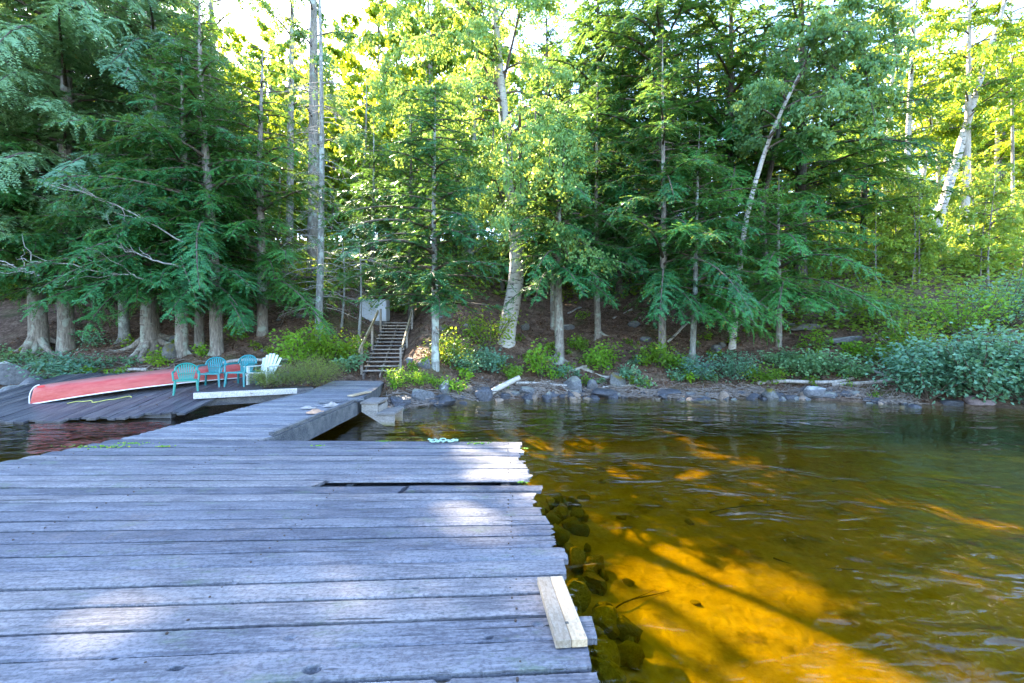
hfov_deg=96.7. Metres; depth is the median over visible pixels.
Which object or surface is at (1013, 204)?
slim sapling
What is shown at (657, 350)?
sapling
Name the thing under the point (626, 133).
hemlock tree
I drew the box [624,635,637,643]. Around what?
lakebed stone
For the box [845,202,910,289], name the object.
slim sapling
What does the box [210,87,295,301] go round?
hemlock tree
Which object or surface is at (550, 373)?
seedling
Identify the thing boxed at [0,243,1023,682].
ground
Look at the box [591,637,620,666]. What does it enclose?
lakebed stone
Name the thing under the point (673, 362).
shrub
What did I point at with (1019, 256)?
understory bush
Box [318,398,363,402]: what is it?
loose board
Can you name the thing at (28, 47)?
hemlock tree
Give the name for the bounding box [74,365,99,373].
shrub
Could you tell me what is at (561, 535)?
lakebed stone
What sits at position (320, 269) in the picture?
spruce tree
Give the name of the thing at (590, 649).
lakebed stone
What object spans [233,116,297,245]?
forest maple
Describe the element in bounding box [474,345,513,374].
bush
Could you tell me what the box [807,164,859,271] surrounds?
slim sapling
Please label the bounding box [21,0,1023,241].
sky
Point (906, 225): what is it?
slim sapling
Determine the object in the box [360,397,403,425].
water steps
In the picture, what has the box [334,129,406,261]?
hemlock tree
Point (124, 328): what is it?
hemlock tree
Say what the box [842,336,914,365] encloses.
bush
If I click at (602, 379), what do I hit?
seedling
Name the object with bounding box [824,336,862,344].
rock
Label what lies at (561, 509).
lakebed stone
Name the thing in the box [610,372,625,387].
rock
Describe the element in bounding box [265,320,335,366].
bush
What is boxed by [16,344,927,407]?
twig debris
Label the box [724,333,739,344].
seedling
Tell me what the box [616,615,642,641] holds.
lakebed stone
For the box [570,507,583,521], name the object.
lakebed stone
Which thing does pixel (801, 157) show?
hemlock tree
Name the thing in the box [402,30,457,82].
forest maple
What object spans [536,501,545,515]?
lakebed stone
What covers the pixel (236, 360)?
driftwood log
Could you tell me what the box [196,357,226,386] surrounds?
plastic chair
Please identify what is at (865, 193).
hemlock tree
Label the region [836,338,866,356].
shrub
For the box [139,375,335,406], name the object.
fallen leaves
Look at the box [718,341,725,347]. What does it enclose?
stone
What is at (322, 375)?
bush
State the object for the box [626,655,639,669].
lakebed stone
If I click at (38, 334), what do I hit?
hemlock tree
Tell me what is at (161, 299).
hemlock tree
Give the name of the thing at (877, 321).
shrub
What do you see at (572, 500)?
lakebed stone
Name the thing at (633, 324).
stone
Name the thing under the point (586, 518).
lakebed stone
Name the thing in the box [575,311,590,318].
shrub
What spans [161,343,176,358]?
rock
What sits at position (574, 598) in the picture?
lakebed stone
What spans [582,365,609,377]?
driftwood log
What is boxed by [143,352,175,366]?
shrub
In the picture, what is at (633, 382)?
seedling
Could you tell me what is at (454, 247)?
hemlock tree
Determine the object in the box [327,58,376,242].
forest maple
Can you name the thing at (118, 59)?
cedar tree
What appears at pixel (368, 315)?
utility cabinet
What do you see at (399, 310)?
understory bush
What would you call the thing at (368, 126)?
forest maple
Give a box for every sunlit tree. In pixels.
[839,0,964,190]
[877,0,994,194]
[881,57,1019,222]
[897,0,1023,237]
[910,0,1023,239]
[950,0,1023,200]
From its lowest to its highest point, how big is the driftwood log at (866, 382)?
0.307 m
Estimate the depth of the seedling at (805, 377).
14.84 m
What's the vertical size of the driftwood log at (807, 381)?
0.349 m
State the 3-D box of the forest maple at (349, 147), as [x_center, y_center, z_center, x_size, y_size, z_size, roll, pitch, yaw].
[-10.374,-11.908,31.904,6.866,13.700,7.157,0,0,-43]
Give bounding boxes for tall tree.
[168,0,285,90]
[235,0,349,268]
[265,0,377,301]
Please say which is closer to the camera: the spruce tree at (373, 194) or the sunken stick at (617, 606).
the sunken stick at (617, 606)
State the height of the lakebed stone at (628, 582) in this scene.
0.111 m
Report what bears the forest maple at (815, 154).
on the ground at (916, 595)
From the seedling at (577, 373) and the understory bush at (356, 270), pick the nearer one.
the seedling at (577, 373)
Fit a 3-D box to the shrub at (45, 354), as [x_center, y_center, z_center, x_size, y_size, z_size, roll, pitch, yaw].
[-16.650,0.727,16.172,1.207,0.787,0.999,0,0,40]
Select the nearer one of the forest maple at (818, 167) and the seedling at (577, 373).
the seedling at (577, 373)
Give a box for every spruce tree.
[263,0,368,345]
[306,237,403,344]
[308,240,374,327]
[324,113,415,293]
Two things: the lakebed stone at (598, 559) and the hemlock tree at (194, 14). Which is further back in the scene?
the hemlock tree at (194, 14)
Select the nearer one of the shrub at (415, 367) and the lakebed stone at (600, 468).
the lakebed stone at (600, 468)
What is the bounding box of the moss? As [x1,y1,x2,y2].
[51,440,527,482]
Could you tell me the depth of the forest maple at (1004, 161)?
46.72 m
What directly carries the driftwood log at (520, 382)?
on the ground at (916, 595)
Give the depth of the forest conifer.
47.26 m
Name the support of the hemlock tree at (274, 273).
on the ground at (916, 595)
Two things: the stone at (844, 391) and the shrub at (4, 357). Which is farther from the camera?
the shrub at (4, 357)
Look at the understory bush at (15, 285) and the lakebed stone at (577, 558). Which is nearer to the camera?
the lakebed stone at (577, 558)
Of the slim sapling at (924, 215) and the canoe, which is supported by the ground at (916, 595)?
the slim sapling at (924, 215)
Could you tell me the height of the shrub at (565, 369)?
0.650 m
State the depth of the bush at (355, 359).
15.45 m
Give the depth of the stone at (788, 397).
14.24 m
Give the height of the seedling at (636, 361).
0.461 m
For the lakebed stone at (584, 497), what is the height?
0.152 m
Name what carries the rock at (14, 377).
on the ground at (916, 595)
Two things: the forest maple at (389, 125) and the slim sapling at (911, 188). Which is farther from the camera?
the forest maple at (389, 125)
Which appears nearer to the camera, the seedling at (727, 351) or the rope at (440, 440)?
the rope at (440, 440)
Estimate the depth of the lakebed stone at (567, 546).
6.26 m
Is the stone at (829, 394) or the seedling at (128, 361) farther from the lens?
the seedling at (128, 361)
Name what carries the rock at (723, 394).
on the ground at (916, 595)
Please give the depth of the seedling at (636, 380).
15.05 m
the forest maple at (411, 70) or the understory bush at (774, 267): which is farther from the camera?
the forest maple at (411, 70)
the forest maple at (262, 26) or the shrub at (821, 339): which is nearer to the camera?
the shrub at (821, 339)
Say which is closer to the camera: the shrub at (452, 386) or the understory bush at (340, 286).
the shrub at (452, 386)
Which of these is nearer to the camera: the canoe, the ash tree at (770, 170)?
the canoe
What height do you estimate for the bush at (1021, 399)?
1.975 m
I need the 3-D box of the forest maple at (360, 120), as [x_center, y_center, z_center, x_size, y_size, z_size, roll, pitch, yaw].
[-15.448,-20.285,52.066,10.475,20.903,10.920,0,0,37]
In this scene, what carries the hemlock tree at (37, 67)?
on the ground at (916, 595)
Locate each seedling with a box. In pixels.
[103,356,118,365]
[119,334,134,346]
[119,355,142,367]
[141,352,157,363]
[145,344,161,359]
[247,340,262,350]
[264,345,274,354]
[386,377,399,389]
[418,355,430,364]
[441,324,457,333]
[458,367,474,380]
[516,333,525,341]
[541,341,554,351]
[544,366,558,379]
[557,362,575,371]
[566,333,582,347]
[567,339,574,347]
[574,370,580,377]
[581,373,593,385]
[597,377,606,384]
[623,338,638,345]
[625,376,649,388]
[633,355,645,366]
[633,374,647,386]
[638,378,656,388]
[682,368,699,383]
[698,329,712,340]
[711,374,720,382]
[721,349,736,359]
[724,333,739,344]
[796,339,807,347]
[801,375,819,385]
[806,345,825,352]
[830,367,854,376]
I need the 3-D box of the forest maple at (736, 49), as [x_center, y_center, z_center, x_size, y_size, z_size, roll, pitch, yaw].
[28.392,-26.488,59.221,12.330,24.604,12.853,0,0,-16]
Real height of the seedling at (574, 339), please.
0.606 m
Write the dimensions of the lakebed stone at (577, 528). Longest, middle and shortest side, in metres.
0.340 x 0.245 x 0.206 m
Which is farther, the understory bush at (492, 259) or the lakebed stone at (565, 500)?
the understory bush at (492, 259)
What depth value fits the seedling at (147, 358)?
15.87 m
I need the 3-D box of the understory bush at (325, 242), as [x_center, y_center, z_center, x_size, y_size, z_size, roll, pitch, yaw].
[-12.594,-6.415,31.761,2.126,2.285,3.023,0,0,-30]
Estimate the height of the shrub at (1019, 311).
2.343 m
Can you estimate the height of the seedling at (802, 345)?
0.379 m
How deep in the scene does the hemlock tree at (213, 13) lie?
25.03 m
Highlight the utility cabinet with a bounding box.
[362,299,390,324]
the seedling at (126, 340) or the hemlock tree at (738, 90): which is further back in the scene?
the hemlock tree at (738, 90)
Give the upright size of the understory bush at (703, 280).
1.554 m
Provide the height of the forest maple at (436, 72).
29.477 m
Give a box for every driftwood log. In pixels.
[114,368,147,370]
[223,357,290,362]
[491,375,520,393]
[516,381,575,397]
[568,365,586,372]
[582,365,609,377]
[667,322,688,342]
[757,377,853,384]
[832,378,901,385]
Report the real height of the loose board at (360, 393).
0.030 m
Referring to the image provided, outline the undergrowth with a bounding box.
[0,217,878,310]
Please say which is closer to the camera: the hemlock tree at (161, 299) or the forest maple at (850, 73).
the hemlock tree at (161, 299)
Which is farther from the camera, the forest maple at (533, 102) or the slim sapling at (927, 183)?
the forest maple at (533, 102)
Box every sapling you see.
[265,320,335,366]
[522,336,561,377]
[578,338,624,372]
[614,362,645,379]
[628,331,679,367]
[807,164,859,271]
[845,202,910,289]
[869,180,926,267]
[872,175,947,277]
[882,183,964,284]
[882,194,947,283]
[888,203,926,248]
[897,195,931,228]
[924,177,948,218]
[929,187,962,230]
[938,155,1023,261]
[947,161,1023,283]
[951,195,1023,281]
[997,194,1023,265]
[1004,179,1023,234]
[1008,192,1023,241]
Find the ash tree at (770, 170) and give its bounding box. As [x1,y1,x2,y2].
[744,33,826,306]
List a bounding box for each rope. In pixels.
[67,396,131,403]
[428,438,457,442]
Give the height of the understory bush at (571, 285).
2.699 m
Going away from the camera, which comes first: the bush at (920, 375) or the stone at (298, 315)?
the bush at (920, 375)
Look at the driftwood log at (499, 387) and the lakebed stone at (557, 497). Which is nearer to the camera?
the lakebed stone at (557, 497)
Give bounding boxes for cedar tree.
[0,0,108,273]
[0,0,186,354]
[0,112,252,361]
[12,0,255,276]
[868,6,946,207]
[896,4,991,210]
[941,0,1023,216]
[982,0,1023,201]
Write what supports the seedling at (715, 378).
on the ground at (916, 595)
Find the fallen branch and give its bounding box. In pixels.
[96,338,129,354]
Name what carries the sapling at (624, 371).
on the ground at (916, 595)
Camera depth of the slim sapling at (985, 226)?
18.64 m
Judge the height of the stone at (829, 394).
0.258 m
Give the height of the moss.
0.012 m
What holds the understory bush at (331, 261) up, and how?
on the ground at (916, 595)
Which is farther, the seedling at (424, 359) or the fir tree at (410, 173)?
the fir tree at (410, 173)
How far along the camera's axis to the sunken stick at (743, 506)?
7.91 m
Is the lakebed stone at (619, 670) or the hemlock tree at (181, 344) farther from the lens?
the hemlock tree at (181, 344)
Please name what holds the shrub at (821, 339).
on the ground at (916, 595)
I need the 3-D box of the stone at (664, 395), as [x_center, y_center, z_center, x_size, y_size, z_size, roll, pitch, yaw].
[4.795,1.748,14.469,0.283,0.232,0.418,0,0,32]
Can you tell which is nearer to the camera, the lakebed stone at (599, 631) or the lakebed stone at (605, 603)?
the lakebed stone at (599, 631)
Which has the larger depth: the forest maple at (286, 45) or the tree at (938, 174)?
the forest maple at (286, 45)
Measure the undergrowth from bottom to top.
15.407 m
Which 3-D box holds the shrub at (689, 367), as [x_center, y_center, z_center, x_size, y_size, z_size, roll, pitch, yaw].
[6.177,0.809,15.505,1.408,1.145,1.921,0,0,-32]
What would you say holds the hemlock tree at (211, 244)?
on the ground at (916, 595)
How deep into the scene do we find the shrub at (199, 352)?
16.10 m
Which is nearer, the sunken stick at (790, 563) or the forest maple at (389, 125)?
the sunken stick at (790, 563)
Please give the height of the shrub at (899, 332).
2.022 m
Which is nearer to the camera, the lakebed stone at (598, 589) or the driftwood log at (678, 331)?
the lakebed stone at (598, 589)
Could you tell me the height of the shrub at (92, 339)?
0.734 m
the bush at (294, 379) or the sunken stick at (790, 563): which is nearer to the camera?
the sunken stick at (790, 563)
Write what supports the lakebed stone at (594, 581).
on the ground at (916, 595)
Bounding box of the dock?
[0,440,599,682]
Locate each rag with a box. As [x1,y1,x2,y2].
[301,405,315,408]
[322,401,337,406]
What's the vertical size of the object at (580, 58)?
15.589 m
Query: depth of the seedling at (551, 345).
17.15 m
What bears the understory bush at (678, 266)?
on the ground at (916, 595)
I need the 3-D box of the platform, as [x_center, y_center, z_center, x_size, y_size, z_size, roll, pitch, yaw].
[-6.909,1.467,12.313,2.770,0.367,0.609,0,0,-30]
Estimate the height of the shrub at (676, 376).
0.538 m
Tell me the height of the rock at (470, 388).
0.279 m
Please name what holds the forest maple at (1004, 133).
on the ground at (916, 595)
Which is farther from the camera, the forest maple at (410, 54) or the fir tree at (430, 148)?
the forest maple at (410, 54)
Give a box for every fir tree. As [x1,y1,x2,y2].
[317,74,516,371]
[351,108,474,323]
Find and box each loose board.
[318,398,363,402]
[347,391,371,395]
[537,576,586,648]
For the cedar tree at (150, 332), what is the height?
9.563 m
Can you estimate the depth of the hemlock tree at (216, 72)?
21.27 m
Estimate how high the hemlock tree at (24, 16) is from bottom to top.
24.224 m
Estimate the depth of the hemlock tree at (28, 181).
22.39 m
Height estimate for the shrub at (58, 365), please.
1.190 m
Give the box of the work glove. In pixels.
[306,408,323,413]
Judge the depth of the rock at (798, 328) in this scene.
17.48 m
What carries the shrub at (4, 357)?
on the ground at (916, 595)
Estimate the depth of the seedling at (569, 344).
17.46 m
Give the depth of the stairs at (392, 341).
17.48 m
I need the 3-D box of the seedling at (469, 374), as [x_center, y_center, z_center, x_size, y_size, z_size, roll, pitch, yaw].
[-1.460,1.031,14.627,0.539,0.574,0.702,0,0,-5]
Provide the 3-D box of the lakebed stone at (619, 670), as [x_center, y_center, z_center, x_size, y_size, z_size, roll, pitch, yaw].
[0.843,3.019,4.066,0.357,0.286,0.266,2,7,1]
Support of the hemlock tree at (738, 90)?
on the ground at (916, 595)
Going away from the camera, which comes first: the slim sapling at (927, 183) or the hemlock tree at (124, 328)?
the hemlock tree at (124, 328)
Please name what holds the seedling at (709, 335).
on the ground at (916, 595)
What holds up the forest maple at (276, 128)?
on the ground at (916, 595)
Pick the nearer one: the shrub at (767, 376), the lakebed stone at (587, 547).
the lakebed stone at (587, 547)
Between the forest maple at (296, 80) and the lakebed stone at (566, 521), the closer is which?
the lakebed stone at (566, 521)
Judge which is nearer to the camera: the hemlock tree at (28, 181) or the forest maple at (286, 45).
the hemlock tree at (28, 181)
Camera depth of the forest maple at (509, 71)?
62.27 m
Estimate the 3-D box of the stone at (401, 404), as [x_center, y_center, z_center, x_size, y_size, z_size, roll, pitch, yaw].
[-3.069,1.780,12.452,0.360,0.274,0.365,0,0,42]
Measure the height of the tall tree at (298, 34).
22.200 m
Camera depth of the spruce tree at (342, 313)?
18.66 m
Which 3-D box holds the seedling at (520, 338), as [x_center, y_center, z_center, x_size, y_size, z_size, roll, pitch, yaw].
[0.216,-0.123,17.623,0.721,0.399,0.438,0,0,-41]
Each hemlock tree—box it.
[0,0,87,150]
[0,0,131,253]
[0,21,52,265]
[0,45,299,357]
[0,117,165,362]
[0,156,172,344]
[1,0,132,309]
[1,0,181,252]
[5,0,174,306]
[12,0,192,251]
[28,0,314,356]
[42,0,286,262]
[70,36,286,302]
[72,14,291,346]
[82,0,247,305]
[82,40,374,339]
[105,20,229,275]
[158,6,284,268]
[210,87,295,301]
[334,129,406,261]
[356,138,431,277]
[403,97,500,281]
[460,102,541,292]
[462,116,645,365]
[469,8,633,294]
[493,120,611,329]
[505,45,585,275]
[514,0,689,300]
[524,0,711,296]
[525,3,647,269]
[531,71,692,340]
[540,0,776,316]
[578,29,760,363]
[583,42,675,283]
[591,4,729,292]
[592,61,670,266]
[609,124,829,375]
[623,9,755,279]
[644,0,879,286]
[680,30,800,264]
[690,0,967,286]
[690,169,920,346]
[708,0,852,279]
[807,74,977,248]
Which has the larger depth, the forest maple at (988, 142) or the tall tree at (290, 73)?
the forest maple at (988, 142)
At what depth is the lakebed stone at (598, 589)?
5.53 m
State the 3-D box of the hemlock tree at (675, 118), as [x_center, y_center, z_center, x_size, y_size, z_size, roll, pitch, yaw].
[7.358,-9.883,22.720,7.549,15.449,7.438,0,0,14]
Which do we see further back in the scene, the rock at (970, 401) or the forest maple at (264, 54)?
the forest maple at (264, 54)
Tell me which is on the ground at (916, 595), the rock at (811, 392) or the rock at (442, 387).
the rock at (442, 387)
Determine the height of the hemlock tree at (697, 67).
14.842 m
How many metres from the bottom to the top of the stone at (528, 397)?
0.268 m
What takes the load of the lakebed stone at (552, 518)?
on the ground at (916, 595)
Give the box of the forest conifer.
[926,71,1002,210]
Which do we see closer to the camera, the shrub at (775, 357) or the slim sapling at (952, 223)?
the shrub at (775, 357)
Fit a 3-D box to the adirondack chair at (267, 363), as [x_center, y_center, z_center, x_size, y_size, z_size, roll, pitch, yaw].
[-6.957,0.783,12.828,0.727,0.875,0.800,0,0,4]
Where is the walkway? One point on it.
(287, 418)
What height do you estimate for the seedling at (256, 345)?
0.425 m
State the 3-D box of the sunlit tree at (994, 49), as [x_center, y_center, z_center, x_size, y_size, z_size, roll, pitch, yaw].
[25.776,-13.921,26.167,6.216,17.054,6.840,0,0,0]
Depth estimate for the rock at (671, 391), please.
14.62 m
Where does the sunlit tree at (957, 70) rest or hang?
on the ground at (916, 595)
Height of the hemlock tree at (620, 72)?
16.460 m
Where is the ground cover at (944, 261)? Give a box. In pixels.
[677,217,1023,351]
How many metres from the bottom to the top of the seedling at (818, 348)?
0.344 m
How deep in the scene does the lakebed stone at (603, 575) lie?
5.88 m
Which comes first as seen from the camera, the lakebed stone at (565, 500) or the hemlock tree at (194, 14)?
the lakebed stone at (565, 500)
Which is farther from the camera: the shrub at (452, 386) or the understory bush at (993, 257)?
the understory bush at (993, 257)
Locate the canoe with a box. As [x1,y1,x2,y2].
[29,363,245,403]
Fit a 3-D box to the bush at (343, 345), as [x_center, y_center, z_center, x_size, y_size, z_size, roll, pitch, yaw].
[-6.271,-0.033,16.043,2.648,1.720,2.842,0,0,0]
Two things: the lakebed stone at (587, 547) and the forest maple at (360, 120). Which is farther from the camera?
the forest maple at (360, 120)
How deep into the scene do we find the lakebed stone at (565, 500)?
7.85 m
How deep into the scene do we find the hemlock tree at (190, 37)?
22.67 m
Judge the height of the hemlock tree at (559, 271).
9.253 m
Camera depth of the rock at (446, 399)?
12.79 m
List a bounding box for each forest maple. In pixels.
[172,0,284,232]
[219,15,308,244]
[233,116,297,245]
[234,42,287,132]
[245,41,330,180]
[245,141,307,247]
[250,129,306,254]
[263,96,334,260]
[277,104,360,257]
[278,55,358,156]
[285,59,364,228]
[294,101,361,243]
[298,142,365,241]
[318,0,428,245]
[318,79,404,262]
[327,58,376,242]
[335,59,431,255]
[335,102,397,182]
[339,76,407,211]
[355,0,483,162]
[358,0,515,241]
[360,83,453,259]
[381,68,466,244]
[400,0,518,199]
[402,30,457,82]
[417,66,499,253]
[419,3,526,265]
[440,124,500,228]
[482,59,541,128]
[515,43,585,161]
[516,74,574,222]
[645,56,695,193]
[693,46,776,181]
[772,61,857,203]
[788,82,860,205]
[790,142,841,198]
[826,44,904,194]
[834,118,895,198]
[915,39,1023,203]
[915,51,1000,189]
[928,22,1023,198]
[957,101,1023,197]
[986,61,1023,200]
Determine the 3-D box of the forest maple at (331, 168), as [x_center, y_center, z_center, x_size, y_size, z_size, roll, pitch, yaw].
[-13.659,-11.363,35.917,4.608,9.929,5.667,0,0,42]
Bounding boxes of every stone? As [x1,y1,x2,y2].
[295,313,304,318]
[392,403,406,406]
[495,398,503,401]
[500,392,510,399]
[511,391,519,395]
[524,395,532,400]
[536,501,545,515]
[542,394,551,400]
[542,502,549,513]
[546,496,554,508]
[546,512,561,524]
[547,492,562,506]
[551,391,559,397]
[551,523,569,546]
[554,502,567,520]
[562,495,568,508]
[562,516,577,530]
[564,324,574,329]
[564,543,573,559]
[566,496,581,510]
[566,578,578,586]
[567,581,591,612]
[568,520,589,536]
[569,546,585,571]
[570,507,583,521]
[571,392,580,397]
[571,595,579,607]
[574,575,585,583]
[577,494,589,499]
[582,514,588,521]
[582,572,607,595]
[583,563,597,574]
[584,543,590,551]
[584,554,604,573]
[588,645,591,655]
[589,655,625,682]
[590,605,619,639]
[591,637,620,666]
[592,601,612,610]
[594,625,604,637]
[596,467,604,470]
[596,586,605,595]
[599,568,608,580]
[604,658,626,680]
[616,515,625,519]
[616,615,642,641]
[617,640,644,666]
[622,578,634,586]
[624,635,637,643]
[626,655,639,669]
[627,321,639,327]
[640,337,651,341]
[658,393,667,398]
[684,518,693,524]
[690,599,700,605]
[710,345,721,350]
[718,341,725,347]
[749,393,759,397]
[785,395,796,399]
[823,392,837,397]
[841,390,850,396]
[906,405,920,413]
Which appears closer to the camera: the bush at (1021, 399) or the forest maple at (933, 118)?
the bush at (1021, 399)
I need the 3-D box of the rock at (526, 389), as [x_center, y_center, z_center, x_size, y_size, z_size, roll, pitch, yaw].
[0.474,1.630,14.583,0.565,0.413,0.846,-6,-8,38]
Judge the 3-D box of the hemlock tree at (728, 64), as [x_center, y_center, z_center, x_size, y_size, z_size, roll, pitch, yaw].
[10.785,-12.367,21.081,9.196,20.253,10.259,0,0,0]
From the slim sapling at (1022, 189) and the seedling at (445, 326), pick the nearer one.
the seedling at (445, 326)
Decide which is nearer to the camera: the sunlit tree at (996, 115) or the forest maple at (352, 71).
the sunlit tree at (996, 115)
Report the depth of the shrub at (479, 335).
16.44 m
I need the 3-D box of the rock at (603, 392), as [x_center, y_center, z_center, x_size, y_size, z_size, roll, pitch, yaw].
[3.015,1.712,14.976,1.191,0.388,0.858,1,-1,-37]
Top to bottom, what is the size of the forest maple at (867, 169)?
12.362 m
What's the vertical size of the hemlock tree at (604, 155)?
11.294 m
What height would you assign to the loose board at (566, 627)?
0.039 m
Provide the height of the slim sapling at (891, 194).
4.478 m
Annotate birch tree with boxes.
[362,0,620,347]
[725,0,932,349]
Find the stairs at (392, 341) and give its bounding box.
[358,309,412,378]
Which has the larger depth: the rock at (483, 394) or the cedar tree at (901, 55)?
the cedar tree at (901, 55)
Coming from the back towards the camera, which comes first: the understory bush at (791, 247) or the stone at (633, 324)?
the understory bush at (791, 247)
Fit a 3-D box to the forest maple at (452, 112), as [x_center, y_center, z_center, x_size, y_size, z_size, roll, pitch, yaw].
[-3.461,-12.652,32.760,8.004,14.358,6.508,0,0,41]
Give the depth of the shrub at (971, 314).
15.09 m
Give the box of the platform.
[193,386,313,405]
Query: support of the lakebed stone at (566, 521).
on the ground at (916, 595)
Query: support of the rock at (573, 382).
on the ground at (916, 595)
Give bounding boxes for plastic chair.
[171,363,199,395]
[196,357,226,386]
[223,355,257,386]
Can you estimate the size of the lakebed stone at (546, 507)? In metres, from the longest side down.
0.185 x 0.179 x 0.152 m
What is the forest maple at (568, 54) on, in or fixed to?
on the ground at (916, 595)
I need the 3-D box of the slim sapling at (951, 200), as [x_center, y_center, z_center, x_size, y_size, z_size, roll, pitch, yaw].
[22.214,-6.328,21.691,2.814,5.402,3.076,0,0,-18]
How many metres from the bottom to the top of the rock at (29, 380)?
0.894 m
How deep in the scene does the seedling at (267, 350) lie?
16.41 m
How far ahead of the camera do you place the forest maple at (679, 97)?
55.40 m
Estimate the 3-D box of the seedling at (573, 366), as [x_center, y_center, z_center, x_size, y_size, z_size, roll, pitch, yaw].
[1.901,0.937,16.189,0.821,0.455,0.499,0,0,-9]
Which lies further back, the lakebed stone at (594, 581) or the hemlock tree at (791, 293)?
the hemlock tree at (791, 293)
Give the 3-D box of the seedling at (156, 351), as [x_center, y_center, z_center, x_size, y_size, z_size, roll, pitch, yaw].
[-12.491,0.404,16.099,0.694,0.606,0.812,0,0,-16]
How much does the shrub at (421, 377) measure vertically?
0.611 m
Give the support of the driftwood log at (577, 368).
on the ground at (916, 595)
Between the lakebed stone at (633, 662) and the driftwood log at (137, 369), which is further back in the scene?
the driftwood log at (137, 369)
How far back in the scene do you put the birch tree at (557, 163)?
15.92 m
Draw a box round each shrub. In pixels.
[0,343,40,364]
[3,349,128,379]
[25,351,58,370]
[68,330,111,348]
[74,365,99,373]
[100,365,130,373]
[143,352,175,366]
[189,342,208,356]
[223,324,248,340]
[379,366,413,388]
[406,360,418,371]
[406,368,432,386]
[429,376,443,385]
[432,375,469,393]
[451,304,527,349]
[499,362,526,379]
[550,362,577,379]
[571,334,588,351]
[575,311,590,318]
[658,347,695,371]
[665,348,724,380]
[666,368,687,382]
[707,349,770,382]
[736,361,794,385]
[759,345,802,367]
[799,324,838,348]
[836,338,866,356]
[838,283,913,328]
[862,305,948,362]
[899,279,1023,339]
[942,258,1023,328]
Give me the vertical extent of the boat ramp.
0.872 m
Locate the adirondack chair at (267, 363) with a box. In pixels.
[243,353,281,384]
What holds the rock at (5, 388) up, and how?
on the ground at (916, 595)
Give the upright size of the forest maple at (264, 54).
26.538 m
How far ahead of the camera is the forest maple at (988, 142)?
52.76 m
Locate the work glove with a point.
(314, 411)
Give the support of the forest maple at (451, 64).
on the ground at (916, 595)
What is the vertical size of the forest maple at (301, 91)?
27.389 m
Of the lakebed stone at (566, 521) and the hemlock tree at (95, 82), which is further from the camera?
the hemlock tree at (95, 82)
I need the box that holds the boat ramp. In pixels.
[0,372,288,423]
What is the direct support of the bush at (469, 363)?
on the ground at (916, 595)
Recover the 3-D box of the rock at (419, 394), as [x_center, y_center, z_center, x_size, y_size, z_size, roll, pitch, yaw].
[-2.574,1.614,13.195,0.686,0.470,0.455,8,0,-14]
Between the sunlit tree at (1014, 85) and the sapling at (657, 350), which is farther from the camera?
the sunlit tree at (1014, 85)
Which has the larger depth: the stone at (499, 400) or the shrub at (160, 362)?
the shrub at (160, 362)
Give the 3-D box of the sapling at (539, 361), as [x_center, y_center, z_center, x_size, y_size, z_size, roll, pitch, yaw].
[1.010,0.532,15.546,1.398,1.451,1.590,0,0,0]
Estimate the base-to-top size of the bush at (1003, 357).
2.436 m
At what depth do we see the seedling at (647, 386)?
15.05 m
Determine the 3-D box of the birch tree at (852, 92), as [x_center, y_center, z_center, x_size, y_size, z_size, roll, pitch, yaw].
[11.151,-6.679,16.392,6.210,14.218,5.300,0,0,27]
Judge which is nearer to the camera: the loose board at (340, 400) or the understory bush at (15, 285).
the loose board at (340, 400)
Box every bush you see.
[7,272,55,298]
[244,363,289,387]
[268,363,310,384]
[269,257,346,304]
[272,352,355,385]
[293,316,371,363]
[298,264,356,298]
[324,230,362,276]
[324,235,344,258]
[332,350,369,372]
[343,264,379,288]
[387,290,414,311]
[417,327,483,367]
[444,346,495,372]
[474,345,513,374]
[475,237,495,253]
[482,243,509,268]
[562,254,604,289]
[667,244,723,288]
[682,262,720,290]
[755,250,803,277]
[773,228,823,265]
[774,342,850,379]
[821,351,879,379]
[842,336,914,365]
[855,330,1015,403]
[895,315,1023,404]
[949,240,1023,272]
[966,243,1015,271]
[975,188,1022,232]
[993,335,1023,403]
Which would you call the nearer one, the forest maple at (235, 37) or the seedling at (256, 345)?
the seedling at (256, 345)
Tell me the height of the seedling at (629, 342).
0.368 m
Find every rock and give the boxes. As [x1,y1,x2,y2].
[0,361,30,385]
[0,385,23,391]
[19,375,44,384]
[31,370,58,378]
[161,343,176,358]
[390,395,411,408]
[411,389,434,401]
[417,357,430,368]
[437,394,454,407]
[439,380,449,394]
[465,385,472,392]
[475,387,492,401]
[519,386,536,393]
[521,323,529,330]
[563,376,581,393]
[586,379,597,388]
[591,388,617,397]
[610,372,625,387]
[656,389,681,394]
[719,391,728,398]
[762,388,778,400]
[784,324,826,330]
[802,386,826,398]
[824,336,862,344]
[940,399,963,405]
[963,394,995,404]
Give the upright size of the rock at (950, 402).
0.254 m
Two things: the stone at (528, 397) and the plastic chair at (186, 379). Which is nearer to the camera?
the plastic chair at (186, 379)
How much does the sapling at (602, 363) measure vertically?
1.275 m
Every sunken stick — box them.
[615,591,667,608]
[709,483,774,512]
[773,557,854,569]
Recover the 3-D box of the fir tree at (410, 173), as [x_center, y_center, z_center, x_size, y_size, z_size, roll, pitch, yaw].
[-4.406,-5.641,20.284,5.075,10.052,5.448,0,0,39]
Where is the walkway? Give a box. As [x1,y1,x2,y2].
[120,381,383,440]
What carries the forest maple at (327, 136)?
on the ground at (916, 595)
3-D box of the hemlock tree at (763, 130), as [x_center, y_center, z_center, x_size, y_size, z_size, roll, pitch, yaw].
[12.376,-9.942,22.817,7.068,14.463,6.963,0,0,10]
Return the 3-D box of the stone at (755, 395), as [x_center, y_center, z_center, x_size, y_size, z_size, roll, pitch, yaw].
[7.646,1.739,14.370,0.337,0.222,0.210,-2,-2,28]

